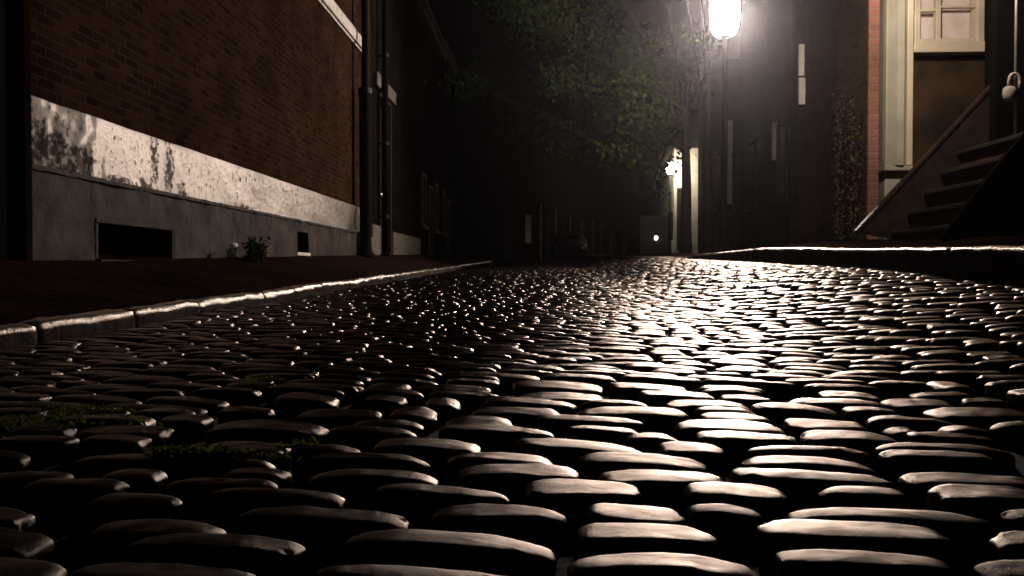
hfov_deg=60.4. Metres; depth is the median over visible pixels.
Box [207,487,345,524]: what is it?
cobblestone
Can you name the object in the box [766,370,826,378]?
cobblestone
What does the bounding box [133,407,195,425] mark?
cobblestone
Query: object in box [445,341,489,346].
cobblestone
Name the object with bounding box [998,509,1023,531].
cobblestone
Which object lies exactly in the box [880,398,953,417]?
cobblestone
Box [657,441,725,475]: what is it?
cobblestone
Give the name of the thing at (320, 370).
cobblestone
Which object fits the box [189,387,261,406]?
cobblestone
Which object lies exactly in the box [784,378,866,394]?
cobblestone
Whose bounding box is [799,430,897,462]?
cobblestone
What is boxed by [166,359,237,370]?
cobblestone
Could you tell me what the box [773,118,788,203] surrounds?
window
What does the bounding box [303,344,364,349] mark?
cobblestone
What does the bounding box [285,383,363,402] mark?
cobblestone
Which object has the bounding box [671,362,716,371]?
cobblestone
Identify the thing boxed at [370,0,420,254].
recessed house
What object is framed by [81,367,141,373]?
cobblestone
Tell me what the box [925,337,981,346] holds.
cobblestone
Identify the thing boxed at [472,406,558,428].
cobblestone
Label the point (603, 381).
cobblestone
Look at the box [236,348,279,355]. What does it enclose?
cobblestone
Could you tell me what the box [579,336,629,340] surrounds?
cobblestone
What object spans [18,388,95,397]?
cobblestone
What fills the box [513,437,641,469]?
cobblestone
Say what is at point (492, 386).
cobblestone
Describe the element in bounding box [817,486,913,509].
cobblestone
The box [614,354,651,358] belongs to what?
cobblestone
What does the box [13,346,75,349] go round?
cobblestone
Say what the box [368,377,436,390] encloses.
cobblestone
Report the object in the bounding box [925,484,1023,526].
cobblestone
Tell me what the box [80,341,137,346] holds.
cobblestone
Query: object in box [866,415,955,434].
cobblestone
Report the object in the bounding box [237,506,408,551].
cobblestone
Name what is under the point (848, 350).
cobblestone
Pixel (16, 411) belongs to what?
cobblestone
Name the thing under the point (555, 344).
cobblestone
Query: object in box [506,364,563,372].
cobblestone
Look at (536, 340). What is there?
cobblestone
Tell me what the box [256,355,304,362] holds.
cobblestone
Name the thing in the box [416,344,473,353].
cobblestone
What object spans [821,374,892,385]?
cobblestone
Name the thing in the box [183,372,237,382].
cobblestone
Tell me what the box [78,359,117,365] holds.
cobblestone
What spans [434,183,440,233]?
window
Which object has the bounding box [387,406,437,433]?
cobblestone
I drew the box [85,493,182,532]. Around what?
cobblestone
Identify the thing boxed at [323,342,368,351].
cobblestone
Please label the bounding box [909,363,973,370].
cobblestone
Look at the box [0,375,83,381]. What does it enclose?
cobblestone
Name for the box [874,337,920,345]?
cobblestone
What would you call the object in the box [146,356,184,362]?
cobblestone
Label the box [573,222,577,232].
door
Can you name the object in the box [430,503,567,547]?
cobblestone
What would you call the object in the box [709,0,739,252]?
street lamp
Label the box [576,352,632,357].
cobblestone
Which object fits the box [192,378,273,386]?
cobblestone
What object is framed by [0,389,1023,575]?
street bed
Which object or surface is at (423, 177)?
window
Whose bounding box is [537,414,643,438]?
cobblestone
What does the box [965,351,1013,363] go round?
cobblestone
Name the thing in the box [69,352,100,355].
cobblestone
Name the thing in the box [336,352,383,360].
cobblestone
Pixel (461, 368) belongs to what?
cobblestone
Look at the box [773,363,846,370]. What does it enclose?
cobblestone
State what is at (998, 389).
cobblestone
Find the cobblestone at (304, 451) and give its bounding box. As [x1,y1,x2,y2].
[291,444,359,473]
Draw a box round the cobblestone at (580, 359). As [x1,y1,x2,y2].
[564,356,592,363]
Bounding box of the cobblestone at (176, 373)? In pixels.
[138,368,224,378]
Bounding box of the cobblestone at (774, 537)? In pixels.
[756,519,955,570]
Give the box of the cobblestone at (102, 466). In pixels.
[74,454,275,483]
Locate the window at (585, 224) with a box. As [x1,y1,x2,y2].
[584,223,587,243]
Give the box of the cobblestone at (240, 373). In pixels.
[230,368,319,378]
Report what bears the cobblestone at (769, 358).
on the street bed
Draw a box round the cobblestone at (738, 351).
[704,349,764,354]
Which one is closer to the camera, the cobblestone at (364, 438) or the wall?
the cobblestone at (364, 438)
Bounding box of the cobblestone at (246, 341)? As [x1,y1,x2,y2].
[239,338,299,343]
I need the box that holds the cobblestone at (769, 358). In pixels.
[737,354,777,361]
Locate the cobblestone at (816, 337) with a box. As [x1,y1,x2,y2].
[785,334,841,340]
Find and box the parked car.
[550,233,587,259]
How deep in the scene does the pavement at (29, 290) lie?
6.14 m
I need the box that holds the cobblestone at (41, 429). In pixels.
[6,424,77,437]
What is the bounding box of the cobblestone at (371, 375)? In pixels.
[324,367,380,379]
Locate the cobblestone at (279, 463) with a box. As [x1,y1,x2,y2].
[207,441,291,471]
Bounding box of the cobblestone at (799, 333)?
[783,331,807,334]
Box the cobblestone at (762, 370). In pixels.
[720,366,775,373]
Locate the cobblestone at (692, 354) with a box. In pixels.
[687,351,729,356]
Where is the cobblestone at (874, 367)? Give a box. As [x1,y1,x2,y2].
[847,364,900,371]
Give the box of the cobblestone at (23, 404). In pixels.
[0,401,85,412]
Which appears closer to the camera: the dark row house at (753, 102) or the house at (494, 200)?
the dark row house at (753, 102)
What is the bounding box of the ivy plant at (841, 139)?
[831,65,864,240]
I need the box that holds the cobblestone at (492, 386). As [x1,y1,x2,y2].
[446,378,498,395]
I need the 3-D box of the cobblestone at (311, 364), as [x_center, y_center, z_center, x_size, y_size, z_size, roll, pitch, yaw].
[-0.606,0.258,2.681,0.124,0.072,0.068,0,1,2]
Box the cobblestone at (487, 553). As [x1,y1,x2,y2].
[343,529,556,575]
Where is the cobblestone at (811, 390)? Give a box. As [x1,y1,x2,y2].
[802,383,879,397]
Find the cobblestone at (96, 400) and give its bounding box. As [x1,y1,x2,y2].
[49,394,141,407]
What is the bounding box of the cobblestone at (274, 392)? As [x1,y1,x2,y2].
[266,385,343,407]
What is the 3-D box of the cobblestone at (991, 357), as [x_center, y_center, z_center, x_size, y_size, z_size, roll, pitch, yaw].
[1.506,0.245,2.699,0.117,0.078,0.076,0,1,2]
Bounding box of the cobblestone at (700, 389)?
[697,385,765,397]
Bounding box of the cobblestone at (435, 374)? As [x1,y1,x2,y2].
[390,369,441,382]
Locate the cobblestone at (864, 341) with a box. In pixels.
[855,336,919,345]
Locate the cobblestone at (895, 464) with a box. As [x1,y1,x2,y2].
[877,449,997,479]
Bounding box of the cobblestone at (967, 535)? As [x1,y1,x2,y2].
[785,507,1001,555]
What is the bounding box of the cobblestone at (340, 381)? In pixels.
[282,378,363,388]
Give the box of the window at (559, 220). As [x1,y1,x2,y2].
[558,218,561,232]
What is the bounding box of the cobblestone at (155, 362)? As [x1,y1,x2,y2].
[125,359,166,365]
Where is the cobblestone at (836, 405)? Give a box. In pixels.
[788,398,885,413]
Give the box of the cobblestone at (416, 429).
[352,419,423,437]
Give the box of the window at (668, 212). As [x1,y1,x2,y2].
[668,212,672,239]
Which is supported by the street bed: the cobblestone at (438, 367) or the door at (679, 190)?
the cobblestone at (438, 367)
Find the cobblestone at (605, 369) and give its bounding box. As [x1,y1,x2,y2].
[574,367,635,373]
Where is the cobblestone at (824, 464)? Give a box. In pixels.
[741,455,882,478]
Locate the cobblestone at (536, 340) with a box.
[492,336,545,342]
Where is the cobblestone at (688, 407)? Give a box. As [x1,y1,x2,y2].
[662,400,750,419]
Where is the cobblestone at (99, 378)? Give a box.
[84,374,179,382]
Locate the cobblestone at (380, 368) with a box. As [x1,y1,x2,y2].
[369,365,434,371]
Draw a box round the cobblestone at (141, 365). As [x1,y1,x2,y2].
[90,362,152,369]
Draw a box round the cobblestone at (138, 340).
[119,336,177,343]
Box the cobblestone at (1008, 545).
[988,531,1023,561]
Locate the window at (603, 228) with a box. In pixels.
[602,227,604,248]
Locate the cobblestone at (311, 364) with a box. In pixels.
[292,360,332,370]
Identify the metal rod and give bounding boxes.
[1013,0,1017,134]
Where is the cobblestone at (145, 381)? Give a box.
[100,376,190,386]
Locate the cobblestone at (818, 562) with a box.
[775,549,956,575]
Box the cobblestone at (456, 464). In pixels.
[446,452,552,484]
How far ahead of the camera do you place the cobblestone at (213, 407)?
2.03 m
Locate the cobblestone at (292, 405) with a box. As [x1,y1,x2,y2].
[274,392,339,418]
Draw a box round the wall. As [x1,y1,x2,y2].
[639,216,668,252]
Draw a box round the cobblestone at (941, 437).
[906,432,1002,450]
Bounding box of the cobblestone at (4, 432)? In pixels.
[0,417,36,436]
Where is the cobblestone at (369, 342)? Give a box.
[343,340,389,344]
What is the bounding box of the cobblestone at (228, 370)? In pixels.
[219,364,306,374]
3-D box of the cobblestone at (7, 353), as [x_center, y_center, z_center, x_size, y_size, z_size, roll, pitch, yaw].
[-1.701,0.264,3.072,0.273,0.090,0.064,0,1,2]
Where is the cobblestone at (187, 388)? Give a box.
[146,382,220,395]
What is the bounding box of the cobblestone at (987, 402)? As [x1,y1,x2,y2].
[961,397,1008,408]
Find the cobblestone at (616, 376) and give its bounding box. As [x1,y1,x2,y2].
[558,370,625,381]
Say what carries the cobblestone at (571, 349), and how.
on the street bed
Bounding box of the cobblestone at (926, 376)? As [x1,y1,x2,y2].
[899,370,948,382]
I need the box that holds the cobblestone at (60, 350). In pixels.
[34,348,79,353]
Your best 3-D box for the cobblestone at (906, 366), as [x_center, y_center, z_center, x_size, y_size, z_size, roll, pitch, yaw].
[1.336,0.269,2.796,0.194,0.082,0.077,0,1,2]
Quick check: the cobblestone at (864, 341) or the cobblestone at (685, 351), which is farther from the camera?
the cobblestone at (864, 341)
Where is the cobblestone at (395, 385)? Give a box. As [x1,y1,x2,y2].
[368,382,411,389]
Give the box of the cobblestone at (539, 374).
[501,368,552,379]
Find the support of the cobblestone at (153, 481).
on the street bed
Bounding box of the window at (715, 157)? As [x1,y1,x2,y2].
[712,150,719,212]
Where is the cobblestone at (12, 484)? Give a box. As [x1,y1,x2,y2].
[0,471,73,503]
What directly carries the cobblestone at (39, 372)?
on the street bed
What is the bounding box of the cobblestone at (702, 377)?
[686,375,764,380]
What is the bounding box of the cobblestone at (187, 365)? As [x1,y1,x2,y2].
[149,364,215,369]
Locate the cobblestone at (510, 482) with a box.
[459,463,579,504]
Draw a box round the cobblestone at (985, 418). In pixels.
[922,407,1023,430]
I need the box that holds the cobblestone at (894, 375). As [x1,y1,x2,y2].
[831,370,900,379]
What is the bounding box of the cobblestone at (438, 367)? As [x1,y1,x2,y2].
[412,363,500,373]
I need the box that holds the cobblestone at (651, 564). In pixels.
[567,552,757,575]
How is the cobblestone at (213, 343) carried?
on the street bed
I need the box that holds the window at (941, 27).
[913,0,984,55]
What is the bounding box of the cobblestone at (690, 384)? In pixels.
[621,374,702,391]
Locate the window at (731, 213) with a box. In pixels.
[727,152,734,216]
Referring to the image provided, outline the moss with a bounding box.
[0,375,331,462]
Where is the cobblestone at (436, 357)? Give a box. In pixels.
[386,355,456,361]
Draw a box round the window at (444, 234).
[442,190,447,236]
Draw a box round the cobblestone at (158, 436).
[75,425,174,453]
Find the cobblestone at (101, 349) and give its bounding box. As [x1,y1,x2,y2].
[80,347,129,352]
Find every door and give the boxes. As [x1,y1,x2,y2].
[377,91,391,253]
[428,184,432,253]
[447,199,450,253]
[504,213,513,261]
[544,218,549,259]
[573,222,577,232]
[595,226,597,254]
[624,232,626,252]
[677,188,681,249]
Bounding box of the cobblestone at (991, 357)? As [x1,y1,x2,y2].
[982,355,1023,360]
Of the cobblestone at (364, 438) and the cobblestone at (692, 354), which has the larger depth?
the cobblestone at (692, 354)
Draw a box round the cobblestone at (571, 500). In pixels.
[524,478,643,527]
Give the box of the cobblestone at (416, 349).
[371,347,432,352]
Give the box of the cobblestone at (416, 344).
[407,342,455,346]
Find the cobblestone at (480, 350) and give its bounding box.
[477,347,523,352]
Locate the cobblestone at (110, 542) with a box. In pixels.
[87,519,226,561]
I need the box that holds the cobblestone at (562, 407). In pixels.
[484,396,576,414]
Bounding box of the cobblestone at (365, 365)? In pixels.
[337,360,407,369]
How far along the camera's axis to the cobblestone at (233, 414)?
1.86 m
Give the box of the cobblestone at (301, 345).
[245,342,317,348]
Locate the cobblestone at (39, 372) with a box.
[18,369,62,374]
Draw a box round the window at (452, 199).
[451,197,455,239]
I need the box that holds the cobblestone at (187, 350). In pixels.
[175,347,228,353]
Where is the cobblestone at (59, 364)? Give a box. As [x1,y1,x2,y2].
[27,362,89,369]
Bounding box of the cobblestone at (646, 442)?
[623,433,677,453]
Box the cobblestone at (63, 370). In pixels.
[0,366,80,373]
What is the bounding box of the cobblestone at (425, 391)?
[416,384,490,404]
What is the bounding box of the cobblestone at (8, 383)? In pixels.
[0,378,55,388]
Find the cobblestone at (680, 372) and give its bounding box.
[651,368,697,376]
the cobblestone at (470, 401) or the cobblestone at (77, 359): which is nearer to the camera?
the cobblestone at (470, 401)
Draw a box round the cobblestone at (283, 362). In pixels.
[244,359,293,365]
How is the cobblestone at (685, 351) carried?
on the street bed
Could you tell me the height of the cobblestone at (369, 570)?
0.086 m
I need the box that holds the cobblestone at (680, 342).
[649,340,708,343]
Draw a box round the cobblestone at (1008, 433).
[988,421,1023,444]
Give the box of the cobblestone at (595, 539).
[577,523,718,559]
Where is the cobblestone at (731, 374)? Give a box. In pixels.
[703,372,743,377]
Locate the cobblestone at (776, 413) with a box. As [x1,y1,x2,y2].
[750,402,840,425]
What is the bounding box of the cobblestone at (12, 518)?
[0,507,35,532]
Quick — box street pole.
[357,0,375,258]
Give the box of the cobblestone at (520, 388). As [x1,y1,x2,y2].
[512,380,603,397]
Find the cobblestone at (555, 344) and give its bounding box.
[525,343,588,346]
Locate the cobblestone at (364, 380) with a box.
[316,373,370,388]
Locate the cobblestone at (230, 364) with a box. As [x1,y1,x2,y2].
[219,362,286,368]
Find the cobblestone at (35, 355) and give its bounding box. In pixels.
[13,353,76,358]
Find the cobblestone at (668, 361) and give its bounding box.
[658,359,702,364]
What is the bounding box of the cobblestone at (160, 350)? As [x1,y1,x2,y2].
[132,348,176,351]
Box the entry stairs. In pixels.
[854,85,1023,240]
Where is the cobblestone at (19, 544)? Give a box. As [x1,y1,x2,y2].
[0,527,54,562]
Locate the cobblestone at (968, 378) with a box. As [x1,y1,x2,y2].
[934,370,1007,388]
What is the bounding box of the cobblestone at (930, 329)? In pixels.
[925,324,968,338]
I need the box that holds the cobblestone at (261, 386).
[225,381,275,401]
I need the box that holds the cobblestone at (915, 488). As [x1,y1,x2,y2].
[898,472,1023,508]
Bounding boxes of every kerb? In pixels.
[0,261,492,349]
[594,245,1023,287]
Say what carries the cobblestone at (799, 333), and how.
on the street bed
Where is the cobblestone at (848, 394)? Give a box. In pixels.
[817,391,882,402]
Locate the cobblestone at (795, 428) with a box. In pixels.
[782,418,866,445]
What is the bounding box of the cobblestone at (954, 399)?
[909,391,973,406]
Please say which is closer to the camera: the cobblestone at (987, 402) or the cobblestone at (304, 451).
the cobblestone at (304, 451)
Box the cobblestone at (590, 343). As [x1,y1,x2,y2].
[578,341,640,345]
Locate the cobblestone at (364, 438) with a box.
[327,425,417,451]
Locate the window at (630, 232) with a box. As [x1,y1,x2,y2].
[630,232,631,249]
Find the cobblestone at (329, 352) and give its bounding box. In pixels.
[309,349,355,355]
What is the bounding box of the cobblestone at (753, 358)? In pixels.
[692,355,768,364]
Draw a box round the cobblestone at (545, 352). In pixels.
[527,349,564,355]
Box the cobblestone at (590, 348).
[554,345,596,351]
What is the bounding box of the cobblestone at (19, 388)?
[9,385,58,391]
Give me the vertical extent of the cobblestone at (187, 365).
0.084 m
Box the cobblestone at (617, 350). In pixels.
[593,347,640,354]
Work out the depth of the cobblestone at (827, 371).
2.78 m
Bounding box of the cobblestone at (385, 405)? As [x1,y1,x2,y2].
[363,394,407,417]
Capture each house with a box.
[30,0,361,260]
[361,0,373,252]
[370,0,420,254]
[417,0,447,253]
[440,38,460,253]
[455,66,538,262]
[490,79,568,259]
[525,100,593,255]
[553,115,608,255]
[606,151,620,253]
[620,162,636,252]
[658,110,697,252]
[692,40,722,252]
[718,9,740,250]
[740,0,766,249]
[766,0,790,246]
[790,0,984,244]
[798,0,837,243]
[984,0,1023,141]
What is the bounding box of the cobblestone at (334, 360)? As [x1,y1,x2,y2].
[298,355,352,364]
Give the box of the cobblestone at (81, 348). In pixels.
[76,346,129,350]
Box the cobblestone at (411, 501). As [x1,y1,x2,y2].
[374,483,509,519]
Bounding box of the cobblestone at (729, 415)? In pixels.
[696,412,772,424]
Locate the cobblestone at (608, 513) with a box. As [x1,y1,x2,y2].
[586,503,687,526]
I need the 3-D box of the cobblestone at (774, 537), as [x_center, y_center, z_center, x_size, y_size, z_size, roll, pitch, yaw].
[0.437,0.344,1.125,0.245,0.080,0.080,0,1,2]
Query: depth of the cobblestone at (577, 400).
2.14 m
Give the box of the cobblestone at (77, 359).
[72,355,141,363]
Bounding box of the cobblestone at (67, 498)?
[21,478,129,518]
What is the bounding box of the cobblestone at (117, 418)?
[55,414,155,431]
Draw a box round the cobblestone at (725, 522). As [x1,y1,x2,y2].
[684,503,765,542]
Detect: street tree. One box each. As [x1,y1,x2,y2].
[424,0,721,252]
[686,0,713,252]
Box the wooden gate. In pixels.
[0,0,32,260]
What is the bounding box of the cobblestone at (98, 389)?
[66,384,145,394]
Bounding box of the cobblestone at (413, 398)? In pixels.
[357,387,423,408]
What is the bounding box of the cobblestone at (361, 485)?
[308,468,438,501]
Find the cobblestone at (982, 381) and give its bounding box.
[976,375,1023,393]
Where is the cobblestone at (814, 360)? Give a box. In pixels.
[772,357,825,363]
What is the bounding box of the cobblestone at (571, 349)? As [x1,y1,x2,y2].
[524,347,589,352]
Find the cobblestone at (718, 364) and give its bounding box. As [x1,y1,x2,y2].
[707,360,769,368]
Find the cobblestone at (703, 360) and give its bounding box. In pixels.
[699,357,759,363]
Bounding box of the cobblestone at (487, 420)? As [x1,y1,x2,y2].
[446,415,512,425]
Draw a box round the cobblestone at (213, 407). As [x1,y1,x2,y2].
[145,396,229,416]
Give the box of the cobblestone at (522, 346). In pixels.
[511,344,544,350]
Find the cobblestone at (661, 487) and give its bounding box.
[598,469,723,504]
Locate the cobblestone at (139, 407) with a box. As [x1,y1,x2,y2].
[103,403,207,415]
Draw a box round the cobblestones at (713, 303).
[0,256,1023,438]
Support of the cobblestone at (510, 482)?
on the street bed
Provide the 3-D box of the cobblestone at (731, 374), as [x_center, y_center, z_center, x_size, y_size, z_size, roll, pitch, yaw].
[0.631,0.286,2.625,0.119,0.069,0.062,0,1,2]
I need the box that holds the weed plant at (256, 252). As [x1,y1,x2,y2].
[229,235,271,261]
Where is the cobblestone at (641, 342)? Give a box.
[597,339,644,344]
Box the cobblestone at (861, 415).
[839,406,900,428]
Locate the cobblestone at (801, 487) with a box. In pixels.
[730,468,895,504]
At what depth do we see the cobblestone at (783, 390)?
2.43 m
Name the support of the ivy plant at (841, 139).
attached to the corner house at (948, 59)
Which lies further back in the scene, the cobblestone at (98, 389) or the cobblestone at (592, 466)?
the cobblestone at (98, 389)
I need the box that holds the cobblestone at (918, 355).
[916,350,959,359]
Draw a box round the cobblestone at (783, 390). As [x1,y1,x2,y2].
[702,378,799,399]
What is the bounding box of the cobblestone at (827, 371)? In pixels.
[784,366,841,374]
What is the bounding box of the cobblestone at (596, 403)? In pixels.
[580,399,647,410]
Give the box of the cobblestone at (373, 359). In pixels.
[356,357,390,361]
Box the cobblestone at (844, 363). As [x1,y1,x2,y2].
[816,359,851,368]
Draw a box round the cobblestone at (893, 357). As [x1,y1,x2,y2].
[871,355,914,359]
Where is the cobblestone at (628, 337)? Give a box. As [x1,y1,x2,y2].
[594,335,649,339]
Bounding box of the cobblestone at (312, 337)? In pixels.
[299,335,343,341]
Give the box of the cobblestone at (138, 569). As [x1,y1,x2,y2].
[67,562,254,575]
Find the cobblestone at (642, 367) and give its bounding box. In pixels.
[625,363,706,374]
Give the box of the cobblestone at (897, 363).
[850,359,910,367]
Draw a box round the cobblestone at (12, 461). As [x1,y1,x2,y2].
[0,450,30,472]
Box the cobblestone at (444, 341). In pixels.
[433,339,485,343]
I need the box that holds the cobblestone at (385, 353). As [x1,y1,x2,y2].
[365,350,437,357]
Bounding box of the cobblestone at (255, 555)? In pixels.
[127,533,306,575]
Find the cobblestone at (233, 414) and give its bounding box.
[218,406,275,424]
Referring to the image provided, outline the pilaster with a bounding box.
[878,0,913,238]
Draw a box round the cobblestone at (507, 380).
[443,371,539,389]
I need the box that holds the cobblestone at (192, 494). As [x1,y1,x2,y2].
[165,477,277,513]
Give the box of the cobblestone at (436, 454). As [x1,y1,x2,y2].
[373,437,480,470]
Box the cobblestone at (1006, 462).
[874,442,1015,472]
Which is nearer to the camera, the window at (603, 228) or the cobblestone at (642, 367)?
the cobblestone at (642, 367)
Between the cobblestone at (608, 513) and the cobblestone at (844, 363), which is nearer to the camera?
the cobblestone at (608, 513)
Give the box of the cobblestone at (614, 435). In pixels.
[565,425,636,445]
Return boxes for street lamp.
[666,159,674,252]
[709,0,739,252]
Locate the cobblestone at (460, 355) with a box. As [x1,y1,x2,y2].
[447,352,510,360]
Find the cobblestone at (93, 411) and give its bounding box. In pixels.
[54,408,129,416]
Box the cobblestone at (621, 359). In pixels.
[596,357,653,362]
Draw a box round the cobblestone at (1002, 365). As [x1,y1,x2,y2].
[973,358,1023,374]
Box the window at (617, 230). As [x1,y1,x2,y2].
[617,230,618,249]
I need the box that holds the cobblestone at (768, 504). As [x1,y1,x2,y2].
[683,481,789,523]
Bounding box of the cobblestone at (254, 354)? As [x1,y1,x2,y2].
[248,350,306,358]
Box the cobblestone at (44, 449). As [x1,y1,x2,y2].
[0,435,79,463]
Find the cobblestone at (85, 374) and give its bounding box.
[62,370,133,378]
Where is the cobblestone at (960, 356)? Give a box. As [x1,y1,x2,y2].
[920,351,981,363]
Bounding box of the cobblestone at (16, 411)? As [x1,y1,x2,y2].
[0,407,47,416]
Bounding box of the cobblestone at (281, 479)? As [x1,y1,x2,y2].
[224,468,292,488]
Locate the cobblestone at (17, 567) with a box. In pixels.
[0,557,66,575]
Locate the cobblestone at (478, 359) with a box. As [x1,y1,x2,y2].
[460,357,536,363]
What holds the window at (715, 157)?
in the dark row house at (716, 76)
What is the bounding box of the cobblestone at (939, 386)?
[925,381,975,397]
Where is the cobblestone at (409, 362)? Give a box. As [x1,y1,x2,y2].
[395,359,471,365]
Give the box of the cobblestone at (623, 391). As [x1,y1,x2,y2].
[608,382,685,401]
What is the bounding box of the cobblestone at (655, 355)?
[648,351,686,362]
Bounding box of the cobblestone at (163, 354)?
[137,352,183,358]
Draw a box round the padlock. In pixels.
[1002,72,1020,100]
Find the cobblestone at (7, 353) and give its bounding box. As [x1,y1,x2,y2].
[0,350,33,356]
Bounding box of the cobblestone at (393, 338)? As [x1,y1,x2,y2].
[380,336,428,341]
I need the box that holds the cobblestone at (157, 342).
[142,339,192,344]
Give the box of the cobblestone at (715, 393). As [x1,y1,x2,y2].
[701,387,762,399]
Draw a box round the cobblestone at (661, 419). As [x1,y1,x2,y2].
[576,406,690,431]
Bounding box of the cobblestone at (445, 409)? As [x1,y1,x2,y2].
[424,397,461,422]
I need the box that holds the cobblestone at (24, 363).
[15,359,76,366]
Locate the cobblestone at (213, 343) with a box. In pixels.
[199,342,246,346]
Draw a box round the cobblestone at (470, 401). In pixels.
[429,391,497,411]
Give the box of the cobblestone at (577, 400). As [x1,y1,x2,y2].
[520,392,603,411]
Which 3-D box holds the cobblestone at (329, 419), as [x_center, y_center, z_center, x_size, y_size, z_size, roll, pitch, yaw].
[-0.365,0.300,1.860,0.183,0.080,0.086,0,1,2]
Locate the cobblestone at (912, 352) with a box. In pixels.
[900,346,963,359]
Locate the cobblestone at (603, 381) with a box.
[541,373,616,392]
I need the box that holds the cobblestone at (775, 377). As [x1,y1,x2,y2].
[749,374,818,381]
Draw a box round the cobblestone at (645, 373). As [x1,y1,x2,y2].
[631,372,677,376]
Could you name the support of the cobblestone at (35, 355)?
on the street bed
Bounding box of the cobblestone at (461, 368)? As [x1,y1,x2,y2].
[442,365,496,374]
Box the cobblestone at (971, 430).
[937,425,995,439]
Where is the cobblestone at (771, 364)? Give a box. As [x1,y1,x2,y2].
[767,359,812,368]
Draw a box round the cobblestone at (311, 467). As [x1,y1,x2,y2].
[298,452,429,481]
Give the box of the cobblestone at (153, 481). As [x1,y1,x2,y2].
[102,469,167,494]
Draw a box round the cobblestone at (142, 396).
[101,388,184,403]
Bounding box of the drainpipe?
[377,0,390,255]
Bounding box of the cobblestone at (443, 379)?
[437,374,499,393]
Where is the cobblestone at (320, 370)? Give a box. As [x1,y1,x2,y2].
[315,365,363,375]
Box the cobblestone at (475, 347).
[463,344,518,351]
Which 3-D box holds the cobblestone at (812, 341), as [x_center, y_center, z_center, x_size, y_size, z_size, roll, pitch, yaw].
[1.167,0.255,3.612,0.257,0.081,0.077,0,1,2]
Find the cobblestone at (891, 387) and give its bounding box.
[868,380,926,395]
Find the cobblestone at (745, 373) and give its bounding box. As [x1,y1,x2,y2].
[713,368,760,377]
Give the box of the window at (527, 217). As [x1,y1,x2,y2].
[524,213,530,244]
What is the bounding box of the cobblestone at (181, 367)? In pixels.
[155,365,211,369]
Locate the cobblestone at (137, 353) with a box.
[127,352,151,355]
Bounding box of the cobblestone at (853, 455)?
[743,445,872,469]
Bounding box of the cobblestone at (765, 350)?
[748,347,800,354]
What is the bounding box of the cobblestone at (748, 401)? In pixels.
[718,395,772,409]
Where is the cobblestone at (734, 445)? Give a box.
[694,430,797,459]
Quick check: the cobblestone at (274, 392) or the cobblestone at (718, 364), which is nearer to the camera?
the cobblestone at (274, 392)
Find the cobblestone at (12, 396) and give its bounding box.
[0,392,51,400]
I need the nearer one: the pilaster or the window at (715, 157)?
the pilaster
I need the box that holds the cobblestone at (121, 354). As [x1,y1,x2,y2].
[89,352,136,356]
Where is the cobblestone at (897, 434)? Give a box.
[881,427,915,441]
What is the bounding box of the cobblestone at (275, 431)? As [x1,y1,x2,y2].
[205,419,328,450]
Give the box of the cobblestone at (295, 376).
[242,373,314,384]
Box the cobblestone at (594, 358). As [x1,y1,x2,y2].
[548,352,603,361]
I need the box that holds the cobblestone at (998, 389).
[984,380,1023,399]
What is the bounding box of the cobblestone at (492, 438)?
[438,423,553,452]
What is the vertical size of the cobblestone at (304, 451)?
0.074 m
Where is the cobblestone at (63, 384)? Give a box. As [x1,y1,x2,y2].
[56,380,99,388]
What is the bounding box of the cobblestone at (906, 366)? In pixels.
[900,360,963,371]
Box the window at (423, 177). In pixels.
[421,172,428,229]
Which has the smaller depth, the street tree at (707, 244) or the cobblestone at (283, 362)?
the cobblestone at (283, 362)
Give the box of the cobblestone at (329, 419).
[293,409,381,430]
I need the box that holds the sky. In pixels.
[427,0,717,252]
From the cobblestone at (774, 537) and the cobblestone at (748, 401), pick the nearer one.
the cobblestone at (774, 537)
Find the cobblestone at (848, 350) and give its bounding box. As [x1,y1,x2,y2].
[832,346,890,354]
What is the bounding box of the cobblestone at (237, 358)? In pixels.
[189,354,252,361]
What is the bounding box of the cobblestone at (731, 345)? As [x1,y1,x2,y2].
[718,343,761,348]
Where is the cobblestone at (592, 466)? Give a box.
[576,452,707,479]
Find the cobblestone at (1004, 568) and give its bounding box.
[973,560,1023,575]
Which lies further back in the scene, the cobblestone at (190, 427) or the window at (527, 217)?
the window at (527, 217)
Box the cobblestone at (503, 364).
[485,361,527,369]
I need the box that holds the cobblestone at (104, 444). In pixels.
[81,434,151,458]
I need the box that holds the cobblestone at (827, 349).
[808,346,864,352]
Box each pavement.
[0,254,486,324]
[602,236,1023,256]
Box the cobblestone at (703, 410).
[693,406,755,419]
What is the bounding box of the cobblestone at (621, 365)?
[582,362,664,369]
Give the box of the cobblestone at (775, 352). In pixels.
[768,349,825,358]
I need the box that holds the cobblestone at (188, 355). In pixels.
[182,351,245,358]
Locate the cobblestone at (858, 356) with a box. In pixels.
[831,354,881,359]
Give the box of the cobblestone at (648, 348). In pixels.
[593,343,653,350]
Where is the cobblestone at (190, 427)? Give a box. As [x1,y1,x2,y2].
[157,414,213,441]
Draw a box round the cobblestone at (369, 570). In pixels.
[316,564,501,575]
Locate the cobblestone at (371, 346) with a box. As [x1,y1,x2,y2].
[368,343,411,350]
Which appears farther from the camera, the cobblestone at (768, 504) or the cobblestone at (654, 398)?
the cobblestone at (654, 398)
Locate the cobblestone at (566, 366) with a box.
[544,363,620,369]
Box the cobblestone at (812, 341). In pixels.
[766,340,818,346]
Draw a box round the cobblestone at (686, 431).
[673,419,785,441]
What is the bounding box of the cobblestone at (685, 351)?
[651,347,698,354]
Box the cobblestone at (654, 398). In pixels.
[637,391,714,406]
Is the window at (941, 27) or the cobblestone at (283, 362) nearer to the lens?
the cobblestone at (283, 362)
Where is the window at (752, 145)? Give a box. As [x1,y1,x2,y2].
[745,138,756,211]
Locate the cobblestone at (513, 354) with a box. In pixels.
[481,350,537,358]
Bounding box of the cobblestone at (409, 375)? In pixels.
[377,371,434,382]
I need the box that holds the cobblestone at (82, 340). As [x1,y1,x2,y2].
[61,338,104,342]

